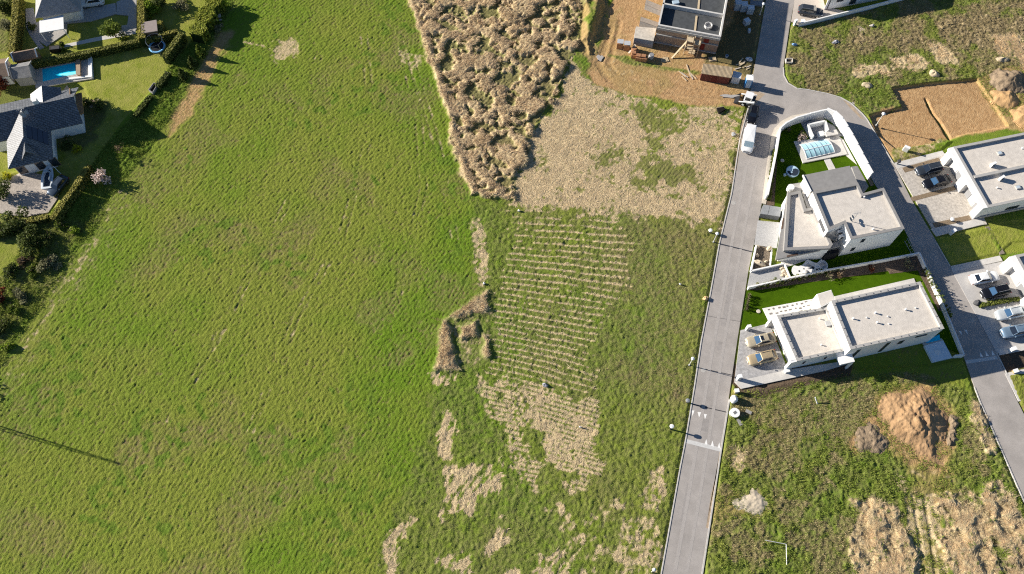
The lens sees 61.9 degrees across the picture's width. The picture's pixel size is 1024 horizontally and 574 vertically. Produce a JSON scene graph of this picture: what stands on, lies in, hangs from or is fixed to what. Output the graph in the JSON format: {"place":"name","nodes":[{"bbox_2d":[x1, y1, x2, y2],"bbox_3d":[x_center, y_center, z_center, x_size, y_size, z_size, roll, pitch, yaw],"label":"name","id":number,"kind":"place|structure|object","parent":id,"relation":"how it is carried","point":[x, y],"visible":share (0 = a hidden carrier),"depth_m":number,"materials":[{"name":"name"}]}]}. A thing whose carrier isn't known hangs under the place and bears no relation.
{"place":"outdoors","nodes":[
{"label":"outdoors","id":0,"kind":"place"},
{"bbox_2d":[0,173,57,216],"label":"driveway","id":1,"kind":"structure","parent":0,"point":[30,194],"depth_m":144.97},
{"bbox_2d":[41,165,53,189],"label":"motorboat","id":2,"kind":"object","parent":1,"relation":"on","point":[47,177],"visible":0.93,"depth_m":145.43,"materials":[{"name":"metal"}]},
{"bbox_2d":[46,174,68,197],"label":"parked car","id":3,"kind":"object","parent":1,"relation":"on","point":[59,183],"visible":1,"depth_m":144.56,"materials":[{"name":"grey paint"}]},
{"bbox_2d":[0,0,1023,573],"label":"ground","id":4,"kind":"structure","parent":0,"point":[960,108],"depth_m":135.51,"materials":[{"name":"plant"}]},
{"bbox_2d":[0,177,11,199],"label":"garden tree","id":5,"kind":"object","parent":4,"relation":"on","point":[3,190],"visible":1,"depth_m":143.56,"materials":[{"name":"green plant"}]},
{"bbox_2d":[0,57,14,84],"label":"garden shed","id":6,"kind":"structure","parent":4,"relation":"on","point":[5,63],"depth_m":152.99,"materials":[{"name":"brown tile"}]},
{"bbox_2d":[0,210,17,236],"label":"garden tree","id":7,"kind":"object","parent":4,"relation":"on","point":[10,228],"visible":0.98,"depth_m":141.10,"materials":[{"name":"green plant"}]},
{"bbox_2d":[2,262,18,278],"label":"shrub","id":8,"kind":"object","parent":4,"relation":"on","point":[11,268],"visible":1,"depth_m":138.12,"materials":[{"name":"green plant"}]},
{"bbox_2d":[7,0,25,62],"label":"hedge","id":9,"kind":"object","parent":4,"relation":"on","point":[16,34],"visible":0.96,"depth_m":158.56,"materials":[{"name":"green plant"}]},
{"bbox_2d":[11,287,27,304],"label":"shrub","id":10,"kind":"object","parent":4,"relation":"on","point":[20,295],"visible":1,"depth_m":136.45,"materials":[{"name":"green plant"}]},
{"bbox_2d":[10,205,31,245],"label":"garden tree","id":11,"kind":"object","parent":4,"relation":"on","point":[21,223],"visible":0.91,"depth_m":141.36,"materials":[{"name":"green plant"}]},
{"bbox_2d":[8,61,36,85],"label":"garden shed","id":12,"kind":"structure","parent":4,"relation":"on","point":[23,74],"depth_m":152.91,"materials":[{"name":"grey"}]},
{"bbox_2d":[10,47,41,62],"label":"garden shed","id":13,"kind":"structure","parent":4,"relation":"on","point":[24,55],"depth_m":154.63,"materials":[{"name":"brown wood"}]},
{"bbox_2d":[17,223,48,258],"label":"garden tree","id":14,"kind":"object","parent":4,"relation":"on","point":[31,244],"visible":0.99,"depth_m":139.59,"materials":[{"name":"green plant"}]},
{"bbox_2d":[26,8,43,48],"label":"patio","id":15,"kind":"structure","parent":4,"relation":"on","point":[30,15],"depth_m":160.98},
{"bbox_2d":[26,214,50,224],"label":"hedge","id":16,"kind":"object","parent":4,"relation":"on","point":[42,218],"visible":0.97,"depth_m":142.02,"materials":[{"name":"green plant"}]},
{"bbox_2d":[0,86,85,174],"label":"villa","id":17,"kind":"object","parent":4,"relation":"on","point":[28,144],"visible":0.97,"depth_m":146.06,"materials":[{"name":"tile"}]},
{"bbox_2d":[35,253,63,272],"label":"shrub","id":18,"kind":"object","parent":4,"relation":"on","point":[51,259],"visible":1,"depth_m":138.89,"materials":[{"name":"green plant"}]},
{"bbox_2d":[35,0,83,40],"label":"villa","id":19,"kind":"object","parent":4,"relation":"on","point":[55,15],"visible":1,"depth_m":158.00,"materials":[{"name":"grey stone"}]},
{"bbox_2d":[35,59,93,88],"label":"patio","id":20,"kind":"structure","parent":4,"relation":"on","point":[84,67],"depth_m":155.53,"materials":[{"name":"stone"}]},
{"bbox_2d":[41,62,75,82],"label":"swimming pool","id":21,"kind":"structure","parent":20,"relation":"in","point":[55,72],"depth_m":156.05,"materials":[{"name":"teal liquid"}]},
{"bbox_2d":[50,186,80,222],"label":"hedge","id":22,"kind":"object","parent":4,"relation":"on","point":[67,201],"visible":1,"depth_m":142.79,"materials":[{"name":"green plant"}]},
{"bbox_2d":[36,3,116,45],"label":"patio","id":23,"kind":"structure","parent":4,"relation":"on","point":[91,14],"depth_m":161.49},
{"bbox_2d":[81,0,104,8],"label":"parked car","id":24,"kind":"object","parent":23,"relation":"on","point":[85,4],"visible":0.87,"depth_m":161.89,"materials":[{"name":"white paint"}]},
{"bbox_2d":[73,164,94,191],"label":"hedge","id":25,"kind":"object","parent":4,"relation":"on","point":[83,178],"visible":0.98,"depth_m":145.01,"materials":[{"name":"green plant"}]},
{"bbox_2d":[64,30,135,47],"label":"path","id":26,"kind":"structure","parent":4,"relation":"on","point":[89,40],"depth_m":159.35,"materials":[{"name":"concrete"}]},
{"bbox_2d":[91,168,111,184],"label":"blossom tree","id":27,"kind":"object","parent":4,"relation":"on","point":[98,176],"visible":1,"depth_m":144.75,"materials":[{"name":"pink plant"}]},
{"bbox_2d":[23,31,180,68],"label":"hedge","id":28,"kind":"object","parent":4,"relation":"on","point":[111,49],"visible":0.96,"depth_m":156.75,"materials":[{"name":"green plant"}]},
{"bbox_2d":[97,18,127,41],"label":"garden tree","id":29,"kind":"object","parent":4,"relation":"on","point":[112,28],"visible":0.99,"depth_m":157.80,"materials":[{"name":"green plant"}]},
{"bbox_2d":[117,0,136,33],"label":"patio","id":30,"kind":"structure","parent":4,"relation":"on","point":[128,8],"depth_m":162.10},
{"bbox_2d":[136,0,149,47],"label":"hedge","id":31,"kind":"object","parent":4,"relation":"on","point":[142,13],"visible":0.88,"depth_m":158.56,"materials":[{"name":"green plant"}]},
{"bbox_2d":[133,95,152,117],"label":"hedge","id":32,"kind":"object","parent":4,"relation":"on","point":[142,106],"visible":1,"depth_m":152.16,"materials":[{"name":"green plant"}]},
{"bbox_2d":[141,20,157,36],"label":"garden shed","id":33,"kind":"structure","parent":4,"relation":"on","point":[150,27],"depth_m":157.66,"materials":[{"name":"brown wood"}]},
{"bbox_2d":[143,0,161,17],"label":"garden tree","id":34,"kind":"object","parent":4,"relation":"on","point":[149,7],"visible":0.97,"depth_m":160.83,"materials":[{"name":"green plant"}]},
{"bbox_2d":[145,33,166,54],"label":"trampoline","id":35,"kind":"object","parent":4,"relation":"on","point":[157,47],"visible":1,"depth_m":157.63,"materials":[{"name":"metal"}]},
{"bbox_2d":[154,71,171,89],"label":"hedge","id":36,"kind":"object","parent":4,"relation":"on","point":[165,77],"visible":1,"depth_m":154.32,"materials":[{"name":"green plant"}]},
{"bbox_2d":[161,32,187,64],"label":"hedge","id":37,"kind":"object","parent":4,"relation":"on","point":[176,45],"visible":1,"depth_m":156.62,"materials":[{"name":"green plant"}]},
{"bbox_2d":[189,0,225,43],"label":"hedge","id":38,"kind":"object","parent":4,"relation":"on","point":[202,27],"visible":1,"depth_m":158.56,"materials":[{"name":"green plant"}]},
{"bbox_2d":[0,0,475,573],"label":"crop leaves","id":39,"kind":"object","parent":4,"relation":"on","point":[248,312],"visible":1,"depth_m":135.21,"materials":[{"name":"green plant"}]},
{"bbox_2d":[432,290,489,370],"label":"reed thicket","id":40,"kind":"object","parent":4,"relation":"on","point":[440,347],"visible":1,"depth_m":133.89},
{"bbox_2d":[408,0,585,199],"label":"dry reeds","id":41,"kind":"object","parent":4,"relation":"on","point":[450,96],"visible":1,"depth_m":155.73,"materials":[{"name":"plant"}]},
{"bbox_2d":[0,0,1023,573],"bbox_3d":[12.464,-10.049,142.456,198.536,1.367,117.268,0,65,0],"label":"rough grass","id":42,"kind":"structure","parent":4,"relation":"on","point":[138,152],"depth_m":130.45,"materials":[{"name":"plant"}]},
{"bbox_2d":[383,44,741,573],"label":"cut straw","id":43,"kind":"object","parent":4,"relation":"on","point":[582,109],"visible":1,"depth_m":146.00,"materials":[{"name":"plant"}]},
{"bbox_2d":[633,26,655,47],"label":"hut","id":44,"kind":"structure","parent":4,"relation":"on","point":[644,36],"depth_m":157.74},
{"bbox_2d":[639,17,657,29],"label":"retaining wall","id":45,"kind":"structure","parent":4,"relation":"on","point":[646,22],"depth_m":159.49,"materials":[{"name":"grey concrete"}]},
{"bbox_2d":[644,0,661,15],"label":"retaining wall","id":46,"kind":"structure","parent":4,"relation":"on","point":[653,7],"depth_m":161.38,"materials":[{"name":"grey concrete"}]},
{"bbox_2d":[654,0,727,53],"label":"unfinished house","id":47,"kind":"structure","parent":4,"relation":"on","point":[676,25],"depth_m":156.72,"materials":[{"name":"grey concrete"}]},
{"bbox_2d":[661,108,747,573],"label":"kerb","id":48,"kind":"structure","parent":4,"relation":"on","point":[699,352],"depth_m":132.63,"materials":[{"name":"concrete"}]},
{"bbox_2d":[701,400,729,573],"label":"kerb","id":49,"kind":"structure","parent":4,"relation":"on","point":[715,487],"depth_m":124.18,"materials":[{"name":"concrete"}]},
{"bbox_2d":[700,64,732,84],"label":"site hut","id":50,"kind":"object","parent":4,"relation":"on","point":[716,73],"visible":1,"depth_m":153.59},
{"bbox_2d":[733,91,756,107],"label":"skid loader","id":51,"kind":"object","parent":4,"relation":"on","point":[749,97],"visible":0.98,"depth_m":151.99,"materials":[{"name":"white paint"}]},
{"bbox_2d":[732,488,767,514],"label":"sand pile","id":52,"kind":"object","parent":4,"relation":"on","point":[753,499],"visible":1,"depth_m":123.17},
{"bbox_2d":[489,0,1023,573],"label":"dry weeds","id":53,"kind":"object","parent":4,"relation":"on","point":[853,376],"visible":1,"depth_m":130.43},
{"bbox_2d":[752,246,769,269],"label":"planting bed","id":54,"kind":"object","parent":4,"relation":"on","point":[763,253],"visible":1,"depth_m":140.19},
{"bbox_2d":[750,246,790,276],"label":"garden wall","id":55,"kind":"structure","parent":4,"relation":"on","point":[771,266],"depth_m":138.93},
{"bbox_2d":[806,120,828,139],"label":"outdoor sofa","id":56,"kind":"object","parent":4,"relation":"on","point":[809,126],"depth_m":150.01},
{"bbox_2d":[765,108,873,199],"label":"garden wall","id":57,"kind":"structure","parent":4,"relation":"on","point":[836,119],"depth_m":148.76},
{"bbox_2d":[747,252,918,289],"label":"garden wall","id":58,"kind":"structure","parent":4,"relation":"on","point":[852,266],"depth_m":138.56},
{"bbox_2d":[783,67,893,163],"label":"kerb","id":59,"kind":"structure","parent":4,"relation":"on","point":[847,101],"depth_m":153.35,"materials":[{"name":"concrete"}]},
{"bbox_2d":[798,0,901,26],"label":"garden wall","id":60,"kind":"structure","parent":4,"relation":"on","point":[837,15],"depth_m":161.47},
{"bbox_2d":[824,0,875,9],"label":"flat roof house","id":61,"kind":"structure","parent":4,"relation":"on","point":[830,4],"depth_m":162.21,"materials":[{"name":"paint"}]},
{"bbox_2d":[765,282,943,369],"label":"flat roof house","id":62,"kind":"structure","parent":4,"relation":"on","point":[841,331],"depth_m":130.61,"materials":[{"name":"paint"}]},
{"bbox_2d":[854,421,889,455],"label":"soil mound","id":63,"kind":"object","parent":4,"relation":"on","point":[869,436],"visible":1,"depth_m":126.97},
{"bbox_2d":[722,31,1023,573],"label":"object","id":64,"kind":"object","parent":4,"relation":"on","point":[1009,50],"visible":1,"depth_m":121.56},
{"bbox_2d":[877,386,948,464],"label":"soil mound","id":65,"kind":"object","parent":4,"relation":"on","point":[917,418],"visible":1,"depth_m":127.72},
{"bbox_2d":[923,341,951,362],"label":"pool platform","id":66,"kind":"structure","parent":4,"relation":"on","point":[937,351],"depth_m":132.80,"materials":[{"name":"blue"}]},
{"bbox_2d":[917,252,964,357],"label":"garden wall","id":67,"kind":"structure","parent":4,"relation":"on","point":[961,354],"depth_m":135.01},
{"bbox_2d":[946,415,959,445],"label":"soil mound","id":68,"kind":"object","parent":4,"relation":"on","point":[951,438],"visible":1,"depth_m":127.60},
{"bbox_2d":[941,133,1023,217],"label":"flat roof house","id":69,"kind":"structure","parent":4,"relation":"on","point":[986,192],"depth_m":143.72,"materials":[{"name":"paint"}]},
{"bbox_2d":[978,297,1019,307],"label":"hedge","id":70,"kind":"object","parent":4,"relation":"on","point":[1008,300],"visible":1,"depth_m":136.30,"materials":[{"name":"green plant"}]},
{"bbox_2d":[974,387,1023,502],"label":"kerb","id":71,"kind":"structure","parent":4,"relation":"on","point":[999,445],"depth_m":126.79,"materials":[{"name":"concrete"}]},
{"bbox_2d":[988,90,1019,109],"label":"soil mound","id":72,"kind":"object","parent":4,"relation":"on","point":[1006,99],"visible":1,"depth_m":153.16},
{"bbox_2d":[989,68,1023,93],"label":"soil mound","id":73,"kind":"object","parent":4,"relation":"on","point":[1006,80],"visible":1,"depth_m":154.29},
{"bbox_2d":[999,253,1023,304],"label":"flat roof house","id":74,"kind":"structure","parent":4,"relation":"on","point":[1013,266],"depth_m":136.60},
{"bbox_2d":[1009,105,1023,127],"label":"soil mound","id":75,"kind":"object","parent":4,"relation":"on","point":[1017,114],"visible":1,"depth_m":151.61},
{"bbox_2d":[683,35,701,56],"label":"scaffold","id":76,"kind":"object","parent":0,"point":[690,39],"visible":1,"depth_m":155.74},
{"bbox_2d":[734,324,785,381],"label":"driveway","id":77,"kind":"structure","parent":0,"point":[745,369],"depth_m":132.61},
{"bbox_2d":[745,332,776,348],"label":"parked car","id":78,"kind":"object","parent":77,"relation":"on","point":[755,340],"visible":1,"depth_m":132.85,"materials":[{"name":"beige paint"}]},
{"bbox_2d":[746,349,778,366],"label":"parked car","id":79,"kind":"object","parent":77,"relation":"on","point":[760,358],"visible":1,"depth_m":131.50,"materials":[{"name":"beige metal"}]},
{"bbox_2d":[747,266,784,287],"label":"driveway","id":80,"kind":"structure","parent":0,"point":[765,275],"depth_m":138.74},
{"bbox_2d":[754,220,779,248],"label":"driveway","id":81,"kind":"structure","parent":0,"point":[767,233],"depth_m":142.03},
{"bbox_2d":[734,362,845,388],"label":"pavement","id":82,"kind":"structure","parent":0,"point":[770,378],"depth_m":131.50,"materials":[{"name":"concrete"}]},
{"bbox_2d":[762,113,823,204],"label":"pavement","id":83,"kind":"structure","parent":0,"point":[774,135],"depth_m":149.37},
{"bbox_2d":[791,0,844,25],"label":"driveway","id":84,"kind":"structure","parent":0,"point":[818,4],"depth_m":162.41,"materials":[{"name":"beige concrete"}]},
{"bbox_2d":[797,4,822,18],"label":"parked car","id":85,"kind":"object","parent":84,"relation":"on","point":[810,10],"visible":1,"depth_m":160.85,"materials":[{"name":"grey paint"}]},
{"bbox_2d":[801,120,841,138],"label":"patio","id":86,"kind":"structure","parent":0,"point":[815,130],"depth_m":150.93,"materials":[{"name":"grey stone"}]},
{"bbox_2d":[662,0,1023,573],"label":"road","id":87,"kind":"structure","parent":0,"point":[999,401],"depth_m":137.50,"materials":[{"name":"asphalt"}]},
{"bbox_2d":[673,164,747,571],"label":"wheel track","id":88,"kind":"structure","parent":87,"relation":"on","point":[707,384],"depth_m":131.47,"materials":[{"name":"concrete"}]},
{"bbox_2d":[685,164,756,571],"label":"wheel track","id":89,"kind":"structure","parent":87,"relation":"on","point":[717,387],"depth_m":131.47,"materials":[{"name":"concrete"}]},
{"bbox_2d":[721,273,734,326],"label":"road patch","id":90,"kind":"object","parent":87,"relation":"on","point":[728,298],"visible":1,"depth_m":136.97,"materials":[{"name":"asphalt"}]},
{"bbox_2d":[741,124,756,153],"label":"parked van","id":91,"kind":"object","parent":87,"relation":"on","point":[748,140],"visible":1,"depth_m":147.91,"materials":[{"name":"white paint"}]},
{"bbox_2d":[746,104,758,124],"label":"parked car","id":92,"kind":"object","parent":87,"relation":"on","point":[752,114],"visible":1,"depth_m":150.75,"materials":[{"name":"black paint"}]},
{"bbox_2d":[774,118,914,275],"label":"lawn","id":93,"kind":"structure","parent":0,"point":[787,152],"depth_m":146.53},
{"bbox_2d":[759,205,781,219],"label":"bin shelter","id":94,"kind":"object","parent":93,"relation":"on","point":[770,212],"visible":1,"depth_m":142.52,"materials":[{"name":"stone"}]},
{"bbox_2d":[791,259,827,275],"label":"play slab","id":95,"kind":"structure","parent":93,"relation":"on","point":[808,266],"depth_m":138.97,"materials":[{"name":"white paint"}]},
{"bbox_2d":[794,136,846,162],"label":"terrace","id":96,"kind":"structure","parent":93,"relation":"on","point":[838,146],"depth_m":148.87,"materials":[{"name":"stone"}]},
{"bbox_2d":[799,139,834,158],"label":"pool enclosure","id":97,"kind":"object","parent":96,"relation":"on","point":[817,148],"visible":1,"depth_m":148.37,"materials":[{"name":"glass"}]},
{"bbox_2d":[775,166,904,260],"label":"flat roof house","id":98,"kind":"structure","parent":93,"relation":"on","point":[819,209],"depth_m":138.25,"materials":[{"name":"paint"}]},
{"bbox_2d":[741,270,958,353],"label":"lawn","id":99,"kind":"structure","parent":0,"point":[766,298],"depth_m":137.56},
{"bbox_2d":[762,299,812,329],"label":"terrace","id":100,"kind":"structure","parent":99,"relation":"on","point":[804,305],"depth_m":136.19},
{"bbox_2d":[749,256,940,310],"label":"planting bed","id":101,"kind":"object","parent":99,"relation":"on","point":[894,266],"visible":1,"depth_m":139.04,"materials":[{"name":"brown plant"}]},
{"bbox_2d":[834,278,914,299],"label":"terrace","id":102,"kind":"structure","parent":99,"relation":"on","point":[896,284],"depth_m":137.67,"materials":[{"name":"concrete"}]},
{"bbox_2d":[894,151,944,167],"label":"pavement","id":103,"kind":"structure","parent":0,"point":[907,162],"depth_m":148.18,"materials":[{"name":"concrete"}]},
{"bbox_2d":[894,155,986,236],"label":"driveway","id":104,"kind":"structure","parent":0,"point":[944,206],"depth_m":144.71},
{"bbox_2d":[914,161,943,177],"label":"parked car","id":105,"kind":"object","parent":104,"relation":"on","point":[923,170],"visible":1,"depth_m":145.90,"materials":[{"name":"grey paint"}]},
{"bbox_2d":[911,186,956,200],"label":"gravel strip","id":106,"kind":"object","parent":104,"relation":"on","point":[932,193],"visible":1,"depth_m":145.27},
{"bbox_2d":[921,174,951,189],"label":"parked car","id":107,"kind":"object","parent":104,"relation":"on","point":[936,181],"visible":1,"depth_m":145.05,"materials":[{"name":"black paint"}]},
{"bbox_2d":[933,215,970,227],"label":"gravel strip","id":108,"kind":"object","parent":104,"relation":"on","point":[949,222],"visible":1,"depth_m":142.96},
{"bbox_2d":[931,219,983,235],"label":"pavement","id":109,"kind":"structure","parent":0,"point":[938,231],"depth_m":142.57,"materials":[{"name":"concrete"}]},
{"bbox_2d":[950,256,1001,271],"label":"pavement","id":110,"kind":"structure","parent":0,"point":[986,261],"depth_m":139.65,"materials":[{"name":"concrete"}]},
{"bbox_2d":[953,261,1023,352],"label":"driveway","id":111,"kind":"structure","parent":0,"point":[991,324],"depth_m":136.63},
{"bbox_2d":[968,270,999,285],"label":"parked car","id":112,"kind":"object","parent":111,"relation":"on","point":[976,279],"visible":1,"depth_m":137.38,"materials":[{"name":"white paint"}]},
{"bbox_2d":[979,283,1011,299],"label":"parked car","id":113,"kind":"object","parent":111,"relation":"on","point":[990,292],"visible":1,"depth_m":136.13,"materials":[{"name":"black paint"}]},
{"bbox_2d":[994,305,1023,321],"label":"parked car","id":114,"kind":"object","parent":111,"relation":"on","point":[1005,313],"visible":1,"depth_m":134.66,"materials":[{"name":"silver metal"}]},
{"bbox_2d":[999,324,1023,339],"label":"parked car","id":115,"kind":"object","parent":111,"relation":"on","point":[1010,331],"visible":1,"depth_m":133.28,"materials":[{"name":"silver metal"}]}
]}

